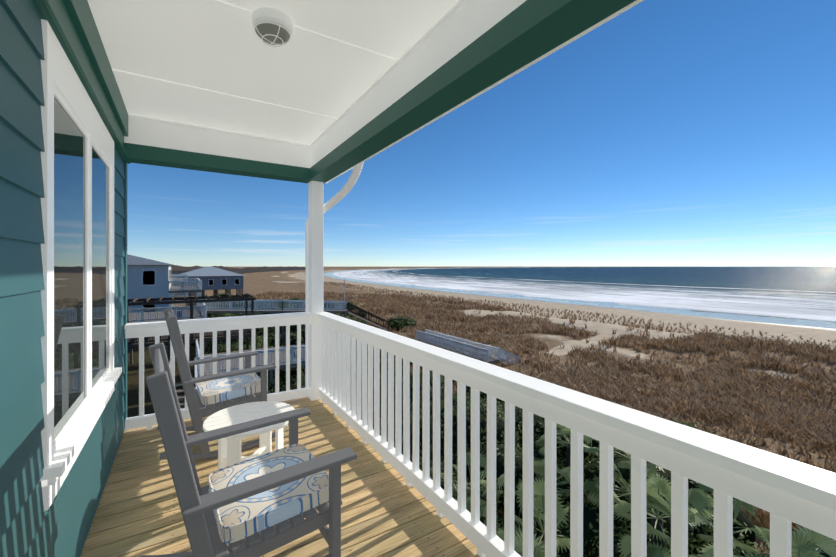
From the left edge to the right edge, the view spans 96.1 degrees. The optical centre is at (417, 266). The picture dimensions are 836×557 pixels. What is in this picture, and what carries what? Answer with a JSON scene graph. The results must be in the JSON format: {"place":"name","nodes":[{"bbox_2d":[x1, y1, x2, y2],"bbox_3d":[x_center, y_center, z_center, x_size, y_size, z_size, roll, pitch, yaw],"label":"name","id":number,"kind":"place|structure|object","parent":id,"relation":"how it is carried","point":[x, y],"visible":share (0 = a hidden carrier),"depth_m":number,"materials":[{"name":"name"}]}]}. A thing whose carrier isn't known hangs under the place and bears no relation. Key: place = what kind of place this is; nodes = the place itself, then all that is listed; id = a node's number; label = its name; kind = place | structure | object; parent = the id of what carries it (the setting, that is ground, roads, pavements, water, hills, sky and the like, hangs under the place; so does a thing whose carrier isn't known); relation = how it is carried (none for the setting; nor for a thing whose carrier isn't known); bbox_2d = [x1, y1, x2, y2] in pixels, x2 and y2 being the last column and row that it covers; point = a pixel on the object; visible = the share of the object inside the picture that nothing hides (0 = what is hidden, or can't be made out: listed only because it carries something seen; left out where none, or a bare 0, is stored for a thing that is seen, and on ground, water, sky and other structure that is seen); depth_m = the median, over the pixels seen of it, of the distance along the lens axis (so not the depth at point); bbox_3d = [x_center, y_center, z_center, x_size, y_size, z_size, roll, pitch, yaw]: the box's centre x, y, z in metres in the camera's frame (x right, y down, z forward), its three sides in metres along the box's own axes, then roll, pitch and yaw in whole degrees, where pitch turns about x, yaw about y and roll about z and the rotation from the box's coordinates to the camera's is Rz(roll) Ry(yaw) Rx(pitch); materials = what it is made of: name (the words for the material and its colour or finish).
{"place":"outdoors","nodes":[
{"label":"outdoors","id":0,"kind":"place"},
{"bbox_2d":[127,285,201,350],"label":"house deck piles","id":1,"kind":"object","parent":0,"point":[185,290],"visible":0.02,"depth_m":40.69,"materials":[{"name":"white wood"}]},
{"bbox_2d":[173,280,186,300],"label":"house deck piles","id":2,"kind":"object","parent":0,"point":[178,283],"visible":0.02,"depth_m":64.06,"materials":[{"name":"white wood"}]},
{"bbox_2d":[180,279,239,285],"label":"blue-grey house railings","id":3,"kind":"object","parent":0,"point":[223,281],"visible":0.44,"depth_m":96.10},
{"bbox_2d":[127,267,835,553],"bbox_3d":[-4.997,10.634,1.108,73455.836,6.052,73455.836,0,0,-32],"label":"terrain","id":4,"kind":"structure","parent":0,"point":[293,282],"depth_m":63.81,"materials":[{"name":"beige sand"}]},
{"bbox_2d":[127,265,170,312],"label":"neighbour house walls","id":5,"kind":"structure","parent":4,"relation":"on","point":[136,288],"depth_m":38.22,"materials":[{"name":"blue paint"}]},
{"bbox_2d":[127,254,172,264],"bbox_3d":[-34.569,-0.969,40.358,14.200,1.600,12.000,0,0,-32],"label":"house roof","id":6,"kind":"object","parent":5,"relation":"on","point":[133,260],"visible":0.3,"depth_m":38.79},
{"bbox_2d":[143,270,170,311],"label":"neighbour house windows","id":7,"kind":"structure","parent":5,"relation":"in","point":[150,276],"depth_m":38.35,"materials":[{"name":"black glass"}]},
{"bbox_2d":[142,269,201,311],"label":"house railings","id":8,"kind":"object","parent":4,"relation":"on","point":[198,281],"visible":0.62,"depth_m":39.65,"materials":[{"name":"white wood"}]},
{"bbox_2d":[171,274,187,305],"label":"house railings","id":9,"kind":"object","parent":4,"relation":"on","point":[177,276],"visible":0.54,"depth_m":57.95,"materials":[{"name":"white wood"}]},
{"bbox_2d":[177,276,242,289],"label":"blue grey house walls","id":10,"kind":"structure","parent":4,"relation":"on","point":[217,285],"depth_m":95.67,"materials":[{"name":"blue paint"}]},
{"bbox_2d":[178,267,244,275],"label":"house roof","id":11,"kind":"structure","parent":10,"relation":"on","point":[209,271],"depth_m":96.97,"materials":[{"name":"grey"}]},
{"bbox_2d":[189,289,242,296],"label":"house pilings","id":12,"kind":"object","parent":4,"relation":"on","point":[228,291],"visible":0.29,"depth_m":101.36,"materials":[{"name":"wood"}]},
{"bbox_2d":[171,267,304,295],"bbox_3d":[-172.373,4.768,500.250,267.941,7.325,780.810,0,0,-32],"label":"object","id":13,"kind":"structure","parent":4,"relation":"on","point":[263,269],"depth_m":495.92,"materials":[{"name":"beige"}]},
{"bbox_2d":[171,265,304,270],"bbox_3d":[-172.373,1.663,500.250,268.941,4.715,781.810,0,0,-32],"label":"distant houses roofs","id":14,"kind":"structure","parent":13,"relation":"on","point":[177,268],"depth_m":272.26,"materials":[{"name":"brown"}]},
{"bbox_2d":[127,293,388,361],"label":"wooden walkway","id":15,"kind":"structure","parent":4,"relation":"on","point":[132,343],"depth_m":26.42,"materials":[{"name":"wood"}]},
{"bbox_2d":[308,181,322,400],"bbox_3d":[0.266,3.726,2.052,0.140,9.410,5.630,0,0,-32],"label":"porch post","id":16,"kind":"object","parent":4,"relation":"on","point":[315,246],"depth_m":4.32,"materials":[{"name":"white paint"}]},
{"bbox_2d":[33,0,635,183],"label":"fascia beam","id":17,"kind":"structure","parent":16,"relation":"on","point":[526,32],"depth_m":2.09,"materials":[{"name":"teal wood"}]},
{"bbox_2d":[124,0,643,182],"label":"white beam","id":18,"kind":"structure","parent":17,"relation":"on","point":[457,28],"depth_m":2.95,"materials":[{"name":"paint"}]},
{"bbox_2d":[305,162,363,387],"bbox_3d":[-0.890,3.616,4.147,1.109,9.629,0.200,0,0,44],"label":"downspout pipe","id":19,"kind":"object","parent":16,"relation":"attached to","point":[343,192],"visible":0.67,"depth_m":4.42,"materials":[{"name":"white metal"}]},
{"bbox_2d":[129,309,508,405],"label":"neighbour deck platforms","id":20,"kind":"object","parent":4,"relation":"on","point":[294,365],"visible":0.29,"depth_m":29.64,"materials":[{"name":"grey wood"}]},
{"bbox_2d":[129,279,518,388],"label":"white neighbour railings","id":21,"kind":"object","parent":4,"relation":"on","point":[458,344],"visible":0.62,"depth_m":31.47,"materials":[{"name":"white wood"}]},
{"bbox_2d":[187,292,835,556],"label":"shrub","id":22,"kind":"object","parent":4,"relation":"on","point":[592,517],"depth_m":14.55,"materials":[{"name":"green plant"}]},
{"bbox_2d":[253,281,835,545],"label":"dune grass tufts","id":23,"kind":"object","parent":4,"relation":"on","point":[777,412],"visible":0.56,"depth_m":29.54,"materials":[{"name":"brown plant"}]},
{"bbox_2d":[440,420,835,556],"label":"palmetto","id":24,"kind":"object","parent":4,"relation":"on","point":[805,540],"depth_m":9.56,"materials":[{"name":"green plant"}]},
{"bbox_3d":[-4.590,3.181,-2.063,8.981,10.500,7.670,0,0,-32],"label":"house wall","id":25,"kind":"object","parent":4,"relation":"on","visible":0},
{"bbox_2d":[0,0,124,556],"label":"siding wall","id":26,"kind":"structure","parent":25,"relation":"attached to","point":[31,527],"depth_m":1.34,"materials":[{"name":"teal wood"}]},
{"bbox_2d":[40,19,121,510],"bbox_3d":[-1.906,-0.004,2.204,0.080,1.930,1.745,0,0,-32],"label":"window frame","id":27,"kind":"object","parent":26,"relation":"attached to","point":[62,84],"visible":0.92,"depth_m":1.71,"materials":[{"name":"white wood"}]},
{"bbox_2d":[54,96,108,439],"bbox_3d":[-1.933,0.011,2.188,0.013,1.560,1.525,0,0,-32],"label":"window glass","id":28,"kind":"object","parent":27,"relation":"in","point":[69,267],"visible":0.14,"depth_m":1.93,"materials":[{"name":"clear glass"}]},
{"bbox_2d":[123,161,126,425],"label":"corner trim","id":29,"kind":"structure","parent":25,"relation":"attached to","point":[125,282],"depth_m":3.52,"materials":[{"name":"teal"}]},
{"bbox_3d":[-0.202,1.701,1.231,1.915,0.260,6.595,0,0,-32],"label":"deck framing","id":30,"kind":"object","parent":25,"relation":"attached to","visible":0},
{"bbox_2d":[80,397,479,556],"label":"deck boards","id":31,"kind":"object","parent":30,"relation":"on","point":[386,511],"visible":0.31,"depth_m":2.38,"materials":[{"name":"brown wood"}]},
{"bbox_2d":[125,312,311,429],"bbox_3d":[-1.966,1.031,3.892,1.690,1.000,0.140,0,0,-32],"label":"railing","id":32,"kind":"object","parent":31,"relation":"on","point":[142,330],"visible":0.65,"depth_m":3.87,"materials":[{"name":"white paint"}]},
{"bbox_2d":[157,308,284,459],"bbox_3d":[-1.738,0.953,3.312,0.910,1.155,0.710,0,0,-36],"label":"rocking chair","id":33,"kind":"object","parent":31,"relation":"on","point":[198,410],"visible":0.44,"depth_m":3.01,"materials":[{"name":"wood"}]},
{"bbox_2d":[196,372,260,404],"bbox_3d":[-1.677,1.070,3.356,0.490,0.083,0.520,-4,3,-36],"label":"seat cushion","id":34,"kind":"object","parent":33,"relation":"on","point":[219,390],"visible":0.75,"depth_m":3.23,"materials":[{"name":"fabric"}]},
{"bbox_2d":[140,342,356,556],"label":"rocking chair","id":35,"kind":"object","parent":31,"relation":"on","point":[198,504],"visible":0.81,"depth_m":1.56,"materials":[{"name":"wood"}]},
{"bbox_2d":[208,444,328,542],"bbox_3d":[-0.727,1.070,1.838,0.490,0.083,0.520,-4,2,-35],"label":"seat cushion","id":36,"kind":"object","parent":35,"relation":"on","point":[243,518],"visible":0.75,"depth_m":1.71,"materials":[{"name":"fabric"}]},
{"bbox_2d":[203,401,294,471],"bbox_3d":[-1.195,1.301,2.688,0.600,0.460,0.594,0,0,-40],"label":"round side table","id":37,"kind":"object","parent":31,"relation":"on","point":[229,450],"visible":0.65,"depth_m":2.68,"materials":[{"name":"white wood"}]},
{"bbox_2d":[315,312,835,556],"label":"railing","id":38,"kind":"object","parent":31,"relation":"on","point":[785,492],"visible":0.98,"depth_m":1.70,"materials":[{"name":"white paint"}]},
{"bbox_2d":[127,0,835,266],"label":"sky","id":39,"kind":"structure","parent":0,"point":[668,132],"materials":[{"name":"blue"}]},
{"bbox_2d":[332,266,835,322],"bbox_3d":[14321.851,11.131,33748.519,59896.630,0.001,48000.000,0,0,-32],"label":"sea water","id":40,"kind":"structure","parent":0,"point":[804,293],"depth_m":231.18,"materials":[{"name":"blue liquid"}]},
{"bbox_3d":[-3.639,-1.629,-1.368,11.330,0.480,8.240,0,0,-32],"label":"roof slab","id":41,"kind":"object","parent":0,"visible":0},
{"bbox_2d":[87,0,458,144],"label":"ceiling panels","id":42,"kind":"object","parent":41,"relation":"attached to","point":[218,64],"visible":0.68,"depth_m":2.45,"materials":[{"name":"white wood"}]},
{"bbox_2d":[252,7,292,46],"bbox_3d":[-0.809,-1.306,2.092,0.216,0.126,0.216,0,0,-32],"label":"ceiling light","id":43,"kind":"object","parent":42,"relation":"attached to","point":[271,16],"visible":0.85,"depth_m":2.02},
{"bbox_2d":[255,23,289,44],"bbox_3d":[-0.809,-1.277,2.092,0.184,0.049,0.184,0,0,-32],"label":"ceiling light glass","id":44,"kind":"object","parent":43,"relation":"attached to","point":[272,29],"visible":0.92,"depth_m":2.05,"materials":[{"name":"glass"}]}
]}

